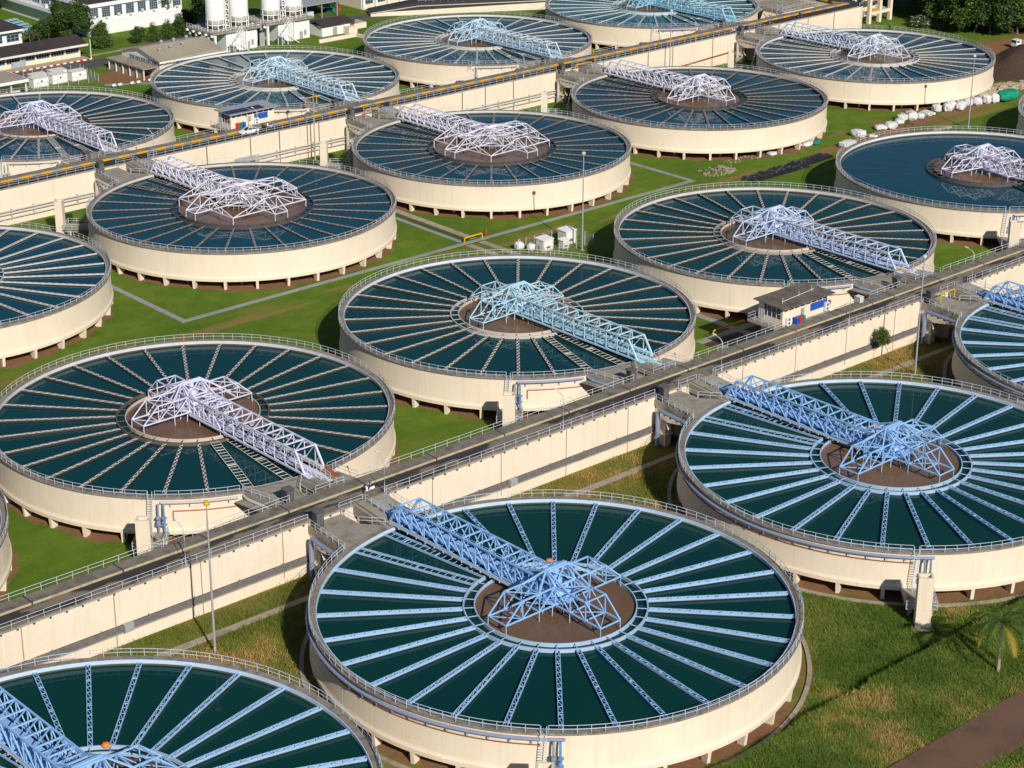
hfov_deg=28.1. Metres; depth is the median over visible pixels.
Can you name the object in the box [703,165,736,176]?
rubble
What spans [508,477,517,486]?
junction box
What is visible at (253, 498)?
inlet platform
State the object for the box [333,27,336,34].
door
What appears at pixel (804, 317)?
wheelie bin
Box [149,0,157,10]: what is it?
window
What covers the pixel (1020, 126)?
settling tank
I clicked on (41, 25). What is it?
tree
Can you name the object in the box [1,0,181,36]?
white hall
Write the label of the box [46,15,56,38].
tree
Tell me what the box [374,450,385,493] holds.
street lamp
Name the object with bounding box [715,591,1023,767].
lawn
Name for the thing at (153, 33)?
tree
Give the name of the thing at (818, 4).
elevated channel
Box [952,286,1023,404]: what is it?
settling tank
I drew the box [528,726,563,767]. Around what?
valve tower
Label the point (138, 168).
inlet platform
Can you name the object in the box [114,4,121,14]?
window
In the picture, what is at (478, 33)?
truss bridge
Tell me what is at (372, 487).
motor scooter
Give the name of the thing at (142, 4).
window
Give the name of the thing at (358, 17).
service road
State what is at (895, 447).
truss bridge
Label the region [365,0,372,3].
window
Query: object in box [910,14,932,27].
flowering bush
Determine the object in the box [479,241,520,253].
footpath
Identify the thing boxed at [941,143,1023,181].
truss bridge
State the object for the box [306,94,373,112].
inlet platform
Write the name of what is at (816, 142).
bulk sack
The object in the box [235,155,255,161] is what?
junction box
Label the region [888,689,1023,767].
dirt road
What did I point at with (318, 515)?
electrical cabinet
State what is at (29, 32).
bare tree
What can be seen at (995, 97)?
bulk sack
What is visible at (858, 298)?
water container
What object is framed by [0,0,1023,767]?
ground
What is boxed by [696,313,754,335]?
footpath
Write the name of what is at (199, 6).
tree
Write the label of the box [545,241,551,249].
door
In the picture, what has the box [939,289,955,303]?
pipe barrier
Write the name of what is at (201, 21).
service road
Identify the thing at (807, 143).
bulk sack
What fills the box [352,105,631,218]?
settling tank
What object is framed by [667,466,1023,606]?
drain kerb
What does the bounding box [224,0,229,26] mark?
ladder tower
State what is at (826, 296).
front windows
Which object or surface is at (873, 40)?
truss bridge
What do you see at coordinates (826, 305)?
air conditioner
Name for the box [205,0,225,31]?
silo
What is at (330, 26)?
store house
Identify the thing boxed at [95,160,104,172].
electrical cabinet
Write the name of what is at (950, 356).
drain kerb
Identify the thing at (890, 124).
bulk sack
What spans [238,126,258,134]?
parked car
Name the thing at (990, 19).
tree
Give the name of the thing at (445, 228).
footpath
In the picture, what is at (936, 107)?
bulk sack
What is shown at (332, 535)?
inlet platform
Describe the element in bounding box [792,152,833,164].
plastic sheet
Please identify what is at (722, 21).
electrical cabinet
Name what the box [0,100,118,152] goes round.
truss bridge
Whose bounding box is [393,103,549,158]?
truss bridge
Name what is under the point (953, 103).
bulk sack
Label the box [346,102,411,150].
inlet platform
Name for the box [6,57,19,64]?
window
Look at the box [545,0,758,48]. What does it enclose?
settling tank
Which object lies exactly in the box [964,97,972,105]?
bulk sack
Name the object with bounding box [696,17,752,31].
inlet platform
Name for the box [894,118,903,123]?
bulk sack
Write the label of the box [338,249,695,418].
settling tank
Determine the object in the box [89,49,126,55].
footpath
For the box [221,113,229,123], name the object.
side window
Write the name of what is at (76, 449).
settling tank
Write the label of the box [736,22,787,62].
inlet platform
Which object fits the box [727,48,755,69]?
valve tower
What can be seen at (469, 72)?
valve tower
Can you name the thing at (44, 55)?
window
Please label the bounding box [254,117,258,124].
air conditioner
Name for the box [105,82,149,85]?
footpath
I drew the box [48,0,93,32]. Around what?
tree
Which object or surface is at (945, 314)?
inlet platform
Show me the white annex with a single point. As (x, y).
(10, 33)
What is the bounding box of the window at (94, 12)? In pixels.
[90,8,97,18]
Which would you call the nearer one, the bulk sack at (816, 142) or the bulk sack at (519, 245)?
the bulk sack at (519, 245)
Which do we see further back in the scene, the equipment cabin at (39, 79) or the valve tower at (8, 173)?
the equipment cabin at (39, 79)
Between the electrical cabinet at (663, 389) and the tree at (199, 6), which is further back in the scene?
the tree at (199, 6)
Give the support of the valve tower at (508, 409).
on the ground at (42, 550)
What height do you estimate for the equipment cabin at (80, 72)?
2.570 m
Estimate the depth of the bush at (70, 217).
409.78 m
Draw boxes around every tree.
[21,25,39,41]
[24,18,49,40]
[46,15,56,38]
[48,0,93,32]
[57,27,74,35]
[88,17,114,48]
[91,22,106,33]
[129,26,146,41]
[145,22,162,40]
[158,0,174,9]
[158,17,176,38]
[168,13,188,36]
[179,7,198,25]
[188,0,225,15]
[917,0,939,21]
[922,0,951,26]
[937,0,973,31]
[946,0,997,32]
[969,0,1019,34]
[981,0,1014,32]
[1005,0,1023,33]
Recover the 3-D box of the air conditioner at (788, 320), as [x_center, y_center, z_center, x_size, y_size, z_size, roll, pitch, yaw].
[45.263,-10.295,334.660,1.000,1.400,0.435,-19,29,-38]
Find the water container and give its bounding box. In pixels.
[854,294,863,303]
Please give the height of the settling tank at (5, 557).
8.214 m
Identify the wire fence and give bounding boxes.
[22,64,98,90]
[526,225,593,254]
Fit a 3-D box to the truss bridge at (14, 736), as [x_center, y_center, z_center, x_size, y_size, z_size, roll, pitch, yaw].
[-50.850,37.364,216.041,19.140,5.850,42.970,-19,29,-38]
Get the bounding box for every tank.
[0,86,175,177]
[0,220,113,366]
[0,333,395,543]
[0,490,11,590]
[0,648,382,767]
[86,157,396,289]
[150,45,399,132]
[305,489,803,767]
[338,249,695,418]
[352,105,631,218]
[363,10,592,87]
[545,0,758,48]
[570,62,828,159]
[613,181,936,318]
[676,371,1023,599]
[751,0,815,18]
[754,25,995,110]
[834,126,1023,244]
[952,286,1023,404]
[1016,95,1023,134]
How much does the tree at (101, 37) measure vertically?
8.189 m
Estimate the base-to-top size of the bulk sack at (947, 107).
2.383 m
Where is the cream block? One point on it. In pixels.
(362, 4)
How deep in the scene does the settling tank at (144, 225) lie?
388.66 m
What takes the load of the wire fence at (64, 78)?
on the ground at (42, 550)
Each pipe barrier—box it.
[462,233,483,242]
[711,320,745,336]
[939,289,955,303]
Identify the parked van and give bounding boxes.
[5,18,17,21]
[10,20,23,23]
[16,22,28,25]
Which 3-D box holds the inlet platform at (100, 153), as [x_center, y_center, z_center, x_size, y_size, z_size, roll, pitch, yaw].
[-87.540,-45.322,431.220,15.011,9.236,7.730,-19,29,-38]
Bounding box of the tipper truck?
[1011,38,1023,46]
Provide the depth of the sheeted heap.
502.30 m
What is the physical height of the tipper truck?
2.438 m
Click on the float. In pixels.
(105, 744)
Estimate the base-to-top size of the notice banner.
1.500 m
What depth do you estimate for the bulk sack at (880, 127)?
477.78 m
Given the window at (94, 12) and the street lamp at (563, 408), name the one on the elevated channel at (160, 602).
the street lamp at (563, 408)
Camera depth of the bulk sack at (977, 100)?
499.03 m
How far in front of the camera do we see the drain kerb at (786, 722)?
242.24 m
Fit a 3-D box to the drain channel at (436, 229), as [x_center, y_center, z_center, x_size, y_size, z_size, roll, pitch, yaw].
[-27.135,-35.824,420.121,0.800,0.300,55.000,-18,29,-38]
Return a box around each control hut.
[210,100,278,130]
[747,281,834,334]
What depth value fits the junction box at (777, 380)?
326.13 m
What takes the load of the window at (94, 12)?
in the white hall
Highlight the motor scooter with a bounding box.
[363,484,374,492]
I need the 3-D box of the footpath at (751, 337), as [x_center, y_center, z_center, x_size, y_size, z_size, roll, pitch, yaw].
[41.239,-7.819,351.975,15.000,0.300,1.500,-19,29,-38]
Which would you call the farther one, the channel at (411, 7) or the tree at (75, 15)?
the channel at (411, 7)
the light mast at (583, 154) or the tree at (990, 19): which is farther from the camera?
the tree at (990, 19)
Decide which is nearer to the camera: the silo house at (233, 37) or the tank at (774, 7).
the silo house at (233, 37)
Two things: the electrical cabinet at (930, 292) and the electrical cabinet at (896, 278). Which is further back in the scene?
the electrical cabinet at (896, 278)
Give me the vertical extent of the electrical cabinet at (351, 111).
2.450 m
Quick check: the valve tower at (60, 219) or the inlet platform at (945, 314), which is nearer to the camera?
the inlet platform at (945, 314)
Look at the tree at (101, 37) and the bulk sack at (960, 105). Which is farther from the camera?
the tree at (101, 37)
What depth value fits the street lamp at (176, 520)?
254.94 m
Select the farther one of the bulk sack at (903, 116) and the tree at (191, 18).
the tree at (191, 18)
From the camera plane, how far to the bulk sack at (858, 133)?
471.72 m
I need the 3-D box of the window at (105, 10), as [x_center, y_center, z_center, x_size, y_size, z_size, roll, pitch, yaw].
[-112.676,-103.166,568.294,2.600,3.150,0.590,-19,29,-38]
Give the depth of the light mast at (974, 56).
476.88 m
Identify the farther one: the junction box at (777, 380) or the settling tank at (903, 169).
the settling tank at (903, 169)
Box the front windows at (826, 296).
[784,296,826,311]
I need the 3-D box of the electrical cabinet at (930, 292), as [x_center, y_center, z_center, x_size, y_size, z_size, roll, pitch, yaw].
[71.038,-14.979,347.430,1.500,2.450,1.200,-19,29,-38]
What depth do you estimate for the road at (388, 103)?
471.87 m
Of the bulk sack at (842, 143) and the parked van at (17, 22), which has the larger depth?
the parked van at (17, 22)
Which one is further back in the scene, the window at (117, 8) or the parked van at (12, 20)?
the parked van at (12, 20)
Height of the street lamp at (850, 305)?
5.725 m
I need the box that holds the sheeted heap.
[997,88,1020,100]
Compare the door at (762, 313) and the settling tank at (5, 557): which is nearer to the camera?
the settling tank at (5, 557)
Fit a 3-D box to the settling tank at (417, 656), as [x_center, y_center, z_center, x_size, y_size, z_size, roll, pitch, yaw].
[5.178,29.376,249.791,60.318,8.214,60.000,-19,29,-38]
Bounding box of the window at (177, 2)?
[172,0,180,6]
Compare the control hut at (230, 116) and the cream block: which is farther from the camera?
the cream block
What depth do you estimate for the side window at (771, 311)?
335.26 m
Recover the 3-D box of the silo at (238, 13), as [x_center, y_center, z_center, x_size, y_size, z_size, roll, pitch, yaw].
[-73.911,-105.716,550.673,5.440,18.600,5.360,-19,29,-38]
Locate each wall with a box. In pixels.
[259,32,264,45]
[319,33,363,42]
[353,19,366,28]
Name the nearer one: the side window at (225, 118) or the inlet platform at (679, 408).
the inlet platform at (679, 408)
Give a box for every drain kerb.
[299,633,811,767]
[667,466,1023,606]
[943,351,953,384]
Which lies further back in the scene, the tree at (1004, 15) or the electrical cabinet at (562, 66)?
the tree at (1004, 15)
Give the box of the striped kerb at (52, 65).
[12,58,91,72]
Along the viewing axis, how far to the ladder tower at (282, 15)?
562.93 m
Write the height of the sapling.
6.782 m
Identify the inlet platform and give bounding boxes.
[56,144,135,165]
[94,153,168,195]
[236,462,358,511]
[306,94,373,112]
[308,487,416,579]
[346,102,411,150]
[516,52,579,68]
[556,59,614,102]
[582,350,685,390]
[655,369,745,446]
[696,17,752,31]
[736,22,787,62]
[850,263,940,296]
[920,277,993,343]
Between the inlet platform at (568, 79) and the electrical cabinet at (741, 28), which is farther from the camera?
the electrical cabinet at (741, 28)
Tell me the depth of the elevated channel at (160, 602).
284.25 m
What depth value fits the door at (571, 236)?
398.62 m
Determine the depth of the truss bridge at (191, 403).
296.32 m
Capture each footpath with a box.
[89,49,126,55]
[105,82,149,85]
[111,162,694,322]
[395,209,475,238]
[395,217,461,241]
[467,244,497,254]
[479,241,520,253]
[695,322,756,343]
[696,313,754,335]
[720,329,773,348]
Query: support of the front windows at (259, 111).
in the control hut at (230, 116)
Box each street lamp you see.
[173,519,187,565]
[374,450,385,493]
[553,388,564,428]
[712,333,722,371]
[841,289,850,324]
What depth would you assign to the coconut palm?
241.36 m
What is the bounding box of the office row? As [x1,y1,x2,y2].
[0,34,88,71]
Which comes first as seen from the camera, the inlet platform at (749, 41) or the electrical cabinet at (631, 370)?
the electrical cabinet at (631, 370)
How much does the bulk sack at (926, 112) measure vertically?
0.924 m
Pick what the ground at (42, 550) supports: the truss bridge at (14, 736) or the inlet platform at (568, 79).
the inlet platform at (568, 79)
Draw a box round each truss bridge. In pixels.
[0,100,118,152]
[0,686,178,767]
[131,375,338,480]
[147,156,305,224]
[243,56,361,100]
[382,497,620,636]
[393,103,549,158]
[447,18,562,57]
[469,281,661,364]
[599,59,735,102]
[621,0,740,21]
[716,375,953,482]
[730,205,918,274]
[775,22,909,61]
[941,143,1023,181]
[974,280,1023,312]
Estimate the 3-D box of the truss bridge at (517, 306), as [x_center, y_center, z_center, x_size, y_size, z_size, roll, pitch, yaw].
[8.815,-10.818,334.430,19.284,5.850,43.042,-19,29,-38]
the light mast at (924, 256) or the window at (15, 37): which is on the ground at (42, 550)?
the light mast at (924, 256)
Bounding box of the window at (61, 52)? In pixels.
[51,50,63,56]
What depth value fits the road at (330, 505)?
286.31 m
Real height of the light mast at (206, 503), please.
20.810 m
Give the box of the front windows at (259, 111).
[232,108,272,117]
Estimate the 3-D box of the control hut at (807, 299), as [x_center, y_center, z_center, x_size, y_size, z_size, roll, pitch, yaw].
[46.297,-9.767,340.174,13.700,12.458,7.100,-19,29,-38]
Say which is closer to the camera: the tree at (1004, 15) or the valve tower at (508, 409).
the valve tower at (508, 409)
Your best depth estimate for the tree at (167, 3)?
580.60 m
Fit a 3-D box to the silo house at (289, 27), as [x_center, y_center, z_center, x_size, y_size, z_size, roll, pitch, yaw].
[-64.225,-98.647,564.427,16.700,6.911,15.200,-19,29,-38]
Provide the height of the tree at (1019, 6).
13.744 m
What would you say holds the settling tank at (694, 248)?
on the ground at (42, 550)
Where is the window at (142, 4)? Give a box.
[137,1,145,10]
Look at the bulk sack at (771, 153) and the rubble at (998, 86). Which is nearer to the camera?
the bulk sack at (771, 153)
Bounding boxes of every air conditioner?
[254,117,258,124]
[785,316,791,325]
[824,301,829,310]
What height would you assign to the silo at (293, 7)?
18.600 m
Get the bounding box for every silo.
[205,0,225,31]
[228,0,248,26]
[260,0,280,20]
[283,0,302,15]
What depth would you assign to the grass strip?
265.33 m
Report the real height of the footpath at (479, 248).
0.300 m
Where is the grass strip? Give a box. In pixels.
[96,327,953,681]
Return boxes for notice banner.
[11,61,23,68]
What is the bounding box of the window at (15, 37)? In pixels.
[6,34,18,42]
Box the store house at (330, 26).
[309,15,357,36]
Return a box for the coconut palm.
[968,604,1023,671]
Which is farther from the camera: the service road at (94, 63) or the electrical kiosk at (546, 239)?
the service road at (94, 63)
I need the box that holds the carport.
[0,71,28,93]
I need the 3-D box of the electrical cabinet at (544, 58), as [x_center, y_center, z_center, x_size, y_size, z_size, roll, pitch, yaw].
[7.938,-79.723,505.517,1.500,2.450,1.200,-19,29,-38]
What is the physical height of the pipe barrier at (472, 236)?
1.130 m
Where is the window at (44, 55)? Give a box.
[36,52,49,59]
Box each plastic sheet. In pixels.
[740,161,809,182]
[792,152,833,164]
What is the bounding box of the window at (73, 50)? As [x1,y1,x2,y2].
[65,47,78,54]
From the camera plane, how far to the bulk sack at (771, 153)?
457.88 m
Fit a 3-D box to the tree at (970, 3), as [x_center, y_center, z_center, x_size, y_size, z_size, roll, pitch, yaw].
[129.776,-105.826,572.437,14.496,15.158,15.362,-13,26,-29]
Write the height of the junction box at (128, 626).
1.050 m
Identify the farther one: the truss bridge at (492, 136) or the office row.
the office row
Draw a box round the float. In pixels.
[101,741,109,747]
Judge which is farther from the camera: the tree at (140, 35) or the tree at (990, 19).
the tree at (990, 19)
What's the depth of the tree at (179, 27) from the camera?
566.49 m
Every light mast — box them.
[203,500,217,654]
[311,78,316,159]
[580,151,585,250]
[669,9,672,65]
[913,254,926,375]
[966,55,975,128]
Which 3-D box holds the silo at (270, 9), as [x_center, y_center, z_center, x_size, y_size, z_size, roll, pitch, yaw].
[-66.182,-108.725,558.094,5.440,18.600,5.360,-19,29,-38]
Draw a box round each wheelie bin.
[793,316,798,323]
[800,314,805,321]
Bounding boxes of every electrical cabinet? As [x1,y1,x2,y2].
[82,150,90,160]
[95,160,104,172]
[281,485,294,503]
[310,506,324,528]
[331,99,338,107]
[347,107,354,118]
[540,56,546,64]
[558,63,564,73]
[625,366,636,382]
[658,383,669,401]
[719,19,725,26]
[738,25,744,34]
[892,274,901,288]
[925,287,935,303]
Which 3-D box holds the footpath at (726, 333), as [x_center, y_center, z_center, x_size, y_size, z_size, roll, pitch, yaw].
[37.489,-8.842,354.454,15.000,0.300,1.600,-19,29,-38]
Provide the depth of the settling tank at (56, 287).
356.40 m
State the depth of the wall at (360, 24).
578.58 m
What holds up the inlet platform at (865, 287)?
on the ground at (42, 550)
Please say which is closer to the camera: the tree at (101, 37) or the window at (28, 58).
the window at (28, 58)
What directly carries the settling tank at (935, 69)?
on the ground at (42, 550)
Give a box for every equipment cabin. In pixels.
[27,71,46,83]
[28,74,49,88]
[46,67,66,72]
[46,70,67,84]
[66,67,87,81]
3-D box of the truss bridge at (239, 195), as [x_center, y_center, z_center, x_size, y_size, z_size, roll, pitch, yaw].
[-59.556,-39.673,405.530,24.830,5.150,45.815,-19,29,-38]
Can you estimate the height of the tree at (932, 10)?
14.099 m
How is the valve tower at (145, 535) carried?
on the ground at (42, 550)
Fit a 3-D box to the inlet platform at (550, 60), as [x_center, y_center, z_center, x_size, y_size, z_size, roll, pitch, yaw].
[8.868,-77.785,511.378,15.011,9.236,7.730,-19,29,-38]
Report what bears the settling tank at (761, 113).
on the ground at (42, 550)
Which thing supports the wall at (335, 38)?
on the ground at (42, 550)
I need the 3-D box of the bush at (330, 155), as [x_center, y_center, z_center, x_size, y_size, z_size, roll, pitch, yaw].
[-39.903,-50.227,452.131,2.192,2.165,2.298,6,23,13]
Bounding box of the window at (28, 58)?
[25,55,34,60]
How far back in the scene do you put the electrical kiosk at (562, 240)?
396.31 m
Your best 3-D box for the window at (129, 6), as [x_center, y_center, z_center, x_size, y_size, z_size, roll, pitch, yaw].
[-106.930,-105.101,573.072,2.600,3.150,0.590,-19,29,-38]
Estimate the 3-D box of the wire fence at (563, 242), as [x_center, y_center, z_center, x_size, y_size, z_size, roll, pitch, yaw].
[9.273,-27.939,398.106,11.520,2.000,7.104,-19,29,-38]
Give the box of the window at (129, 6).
[125,3,133,14]
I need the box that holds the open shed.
[280,0,338,17]
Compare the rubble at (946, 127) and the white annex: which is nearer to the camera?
the rubble at (946, 127)
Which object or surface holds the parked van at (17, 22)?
on the ground at (42, 550)
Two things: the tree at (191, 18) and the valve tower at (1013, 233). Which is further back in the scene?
the tree at (191, 18)
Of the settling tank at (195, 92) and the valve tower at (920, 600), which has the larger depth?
the settling tank at (195, 92)
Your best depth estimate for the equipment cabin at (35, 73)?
517.12 m
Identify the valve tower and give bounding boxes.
[0,156,9,176]
[54,199,89,235]
[132,491,169,554]
[320,141,352,170]
[466,61,478,79]
[496,372,522,426]
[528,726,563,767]
[541,90,570,115]
[651,27,660,41]
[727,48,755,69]
[900,546,937,631]
[996,207,1022,249]
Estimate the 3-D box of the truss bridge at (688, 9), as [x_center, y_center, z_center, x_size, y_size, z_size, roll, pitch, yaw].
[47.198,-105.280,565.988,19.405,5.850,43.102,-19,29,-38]
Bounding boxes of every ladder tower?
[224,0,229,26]
[279,0,285,17]
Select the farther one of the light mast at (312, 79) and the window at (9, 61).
the window at (9, 61)
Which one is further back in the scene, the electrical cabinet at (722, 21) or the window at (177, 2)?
the window at (177, 2)
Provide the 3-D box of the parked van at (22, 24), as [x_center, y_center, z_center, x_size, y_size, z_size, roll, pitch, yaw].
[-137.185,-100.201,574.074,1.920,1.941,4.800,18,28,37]
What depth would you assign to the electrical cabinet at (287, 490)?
273.00 m
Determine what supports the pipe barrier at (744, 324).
on the ground at (42, 550)
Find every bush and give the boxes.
[65,212,73,222]
[328,153,335,158]
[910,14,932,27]
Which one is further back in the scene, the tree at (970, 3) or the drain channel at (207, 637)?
the tree at (970, 3)
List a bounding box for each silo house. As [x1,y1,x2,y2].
[186,19,261,52]
[245,10,313,44]
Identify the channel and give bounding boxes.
[0,2,859,224]
[0,238,1023,672]
[154,344,953,655]
[368,0,545,16]
[395,214,466,240]
[703,325,767,347]
[754,0,862,27]
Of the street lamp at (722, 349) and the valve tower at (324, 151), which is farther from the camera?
the valve tower at (324, 151)
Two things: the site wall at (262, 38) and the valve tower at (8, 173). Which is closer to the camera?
the valve tower at (8, 173)
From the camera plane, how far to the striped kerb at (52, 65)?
534.88 m
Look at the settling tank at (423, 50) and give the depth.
529.55 m
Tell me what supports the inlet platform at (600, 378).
on the ground at (42, 550)
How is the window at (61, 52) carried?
in the office row
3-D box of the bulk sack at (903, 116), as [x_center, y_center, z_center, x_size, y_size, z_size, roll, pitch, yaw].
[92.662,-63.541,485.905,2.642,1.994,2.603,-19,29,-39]
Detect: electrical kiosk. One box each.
[535,234,553,251]
[557,225,576,244]
[558,237,569,249]
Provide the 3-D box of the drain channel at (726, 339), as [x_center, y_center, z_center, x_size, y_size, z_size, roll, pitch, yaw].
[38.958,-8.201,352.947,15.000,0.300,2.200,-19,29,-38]
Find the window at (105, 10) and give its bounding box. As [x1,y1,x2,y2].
[102,6,109,18]
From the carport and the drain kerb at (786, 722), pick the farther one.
the carport
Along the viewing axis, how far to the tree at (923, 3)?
585.33 m
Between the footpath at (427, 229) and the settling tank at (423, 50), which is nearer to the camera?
the footpath at (427, 229)
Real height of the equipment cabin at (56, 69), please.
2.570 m
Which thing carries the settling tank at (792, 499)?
on the ground at (42, 550)
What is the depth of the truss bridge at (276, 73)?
488.18 m
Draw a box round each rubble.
[698,153,764,171]
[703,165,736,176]
[932,126,951,130]
[985,80,1023,93]
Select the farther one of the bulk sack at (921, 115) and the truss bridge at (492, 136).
the bulk sack at (921, 115)
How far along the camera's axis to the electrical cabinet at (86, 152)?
424.93 m
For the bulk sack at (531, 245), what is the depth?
394.69 m
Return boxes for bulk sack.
[514,239,524,249]
[526,242,534,250]
[766,151,776,155]
[801,141,812,146]
[813,140,821,144]
[838,139,856,147]
[850,129,866,137]
[873,124,887,129]
[884,120,896,128]
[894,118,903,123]
[896,112,907,120]
[906,111,917,120]
[917,112,924,118]
[919,109,935,115]
[931,104,941,111]
[943,102,952,111]
[947,100,955,109]
[955,101,964,109]
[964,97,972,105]
[973,95,982,105]
[981,92,990,103]
[990,91,999,102]
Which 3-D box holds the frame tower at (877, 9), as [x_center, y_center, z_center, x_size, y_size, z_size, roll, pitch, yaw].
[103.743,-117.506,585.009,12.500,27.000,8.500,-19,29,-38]
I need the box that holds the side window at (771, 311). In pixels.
[764,303,781,319]
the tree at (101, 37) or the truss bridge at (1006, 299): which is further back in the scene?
the tree at (101, 37)
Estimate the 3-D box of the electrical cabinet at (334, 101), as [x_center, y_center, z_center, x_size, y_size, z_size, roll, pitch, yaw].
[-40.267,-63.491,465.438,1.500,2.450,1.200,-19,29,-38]
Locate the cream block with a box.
[339,0,404,9]
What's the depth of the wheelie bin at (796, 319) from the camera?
335.17 m
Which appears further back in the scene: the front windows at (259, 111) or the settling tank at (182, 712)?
the front windows at (259, 111)
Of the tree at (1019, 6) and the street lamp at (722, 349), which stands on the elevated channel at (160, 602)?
the street lamp at (722, 349)
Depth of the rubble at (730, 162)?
453.40 m
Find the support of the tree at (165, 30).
on the ground at (42, 550)
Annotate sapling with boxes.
[874,324,892,368]
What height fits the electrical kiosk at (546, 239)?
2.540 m
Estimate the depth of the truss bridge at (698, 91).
482.40 m
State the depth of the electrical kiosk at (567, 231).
398.65 m
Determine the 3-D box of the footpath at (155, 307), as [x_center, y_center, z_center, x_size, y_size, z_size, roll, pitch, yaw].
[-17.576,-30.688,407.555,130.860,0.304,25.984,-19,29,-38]
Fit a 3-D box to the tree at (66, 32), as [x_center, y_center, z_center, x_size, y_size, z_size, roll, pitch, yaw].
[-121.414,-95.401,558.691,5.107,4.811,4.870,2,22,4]
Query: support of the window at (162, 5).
in the white hall
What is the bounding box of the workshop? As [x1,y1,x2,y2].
[106,35,226,79]
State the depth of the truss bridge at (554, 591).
252.19 m
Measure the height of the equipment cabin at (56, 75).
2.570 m
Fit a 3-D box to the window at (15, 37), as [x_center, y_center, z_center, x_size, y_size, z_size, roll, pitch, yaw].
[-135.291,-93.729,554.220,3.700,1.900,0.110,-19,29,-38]
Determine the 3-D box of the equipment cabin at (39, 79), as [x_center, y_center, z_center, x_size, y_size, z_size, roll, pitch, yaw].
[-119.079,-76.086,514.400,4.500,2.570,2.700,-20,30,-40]
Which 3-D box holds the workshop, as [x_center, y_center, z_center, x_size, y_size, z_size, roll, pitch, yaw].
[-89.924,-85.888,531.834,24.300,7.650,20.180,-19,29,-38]
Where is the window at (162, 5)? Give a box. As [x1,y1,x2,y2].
[161,0,168,7]
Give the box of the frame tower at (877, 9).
[852,0,892,23]
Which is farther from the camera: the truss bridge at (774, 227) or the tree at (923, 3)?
the tree at (923, 3)
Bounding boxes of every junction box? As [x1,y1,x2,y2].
[122,621,134,632]
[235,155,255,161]
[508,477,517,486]
[774,378,781,383]
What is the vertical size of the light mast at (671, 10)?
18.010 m
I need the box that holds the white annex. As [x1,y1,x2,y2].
[0,20,27,46]
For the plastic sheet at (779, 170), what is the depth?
444.23 m
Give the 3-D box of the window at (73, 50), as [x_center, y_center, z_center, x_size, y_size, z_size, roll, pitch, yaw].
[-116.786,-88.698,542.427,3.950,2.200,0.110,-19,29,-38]
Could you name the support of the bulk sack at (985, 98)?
on the ground at (42, 550)
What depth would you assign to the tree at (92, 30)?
563.74 m
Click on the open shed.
(308, 6)
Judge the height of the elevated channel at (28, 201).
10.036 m
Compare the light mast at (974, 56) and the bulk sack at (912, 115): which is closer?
the light mast at (974, 56)
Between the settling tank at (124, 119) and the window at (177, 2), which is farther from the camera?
the window at (177, 2)
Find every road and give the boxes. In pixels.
[0,4,856,188]
[0,251,1023,631]
[15,59,110,77]
[99,7,250,62]
[309,14,389,20]
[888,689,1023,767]
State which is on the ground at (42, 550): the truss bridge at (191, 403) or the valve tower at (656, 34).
the valve tower at (656, 34)
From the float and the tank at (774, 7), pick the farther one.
the tank at (774, 7)
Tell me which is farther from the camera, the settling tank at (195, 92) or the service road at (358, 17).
the service road at (358, 17)
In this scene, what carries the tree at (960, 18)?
on the ground at (42, 550)
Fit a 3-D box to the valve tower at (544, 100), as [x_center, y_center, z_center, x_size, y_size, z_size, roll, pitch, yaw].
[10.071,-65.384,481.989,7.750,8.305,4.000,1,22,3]
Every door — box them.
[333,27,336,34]
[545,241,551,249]
[568,232,574,242]
[760,307,764,319]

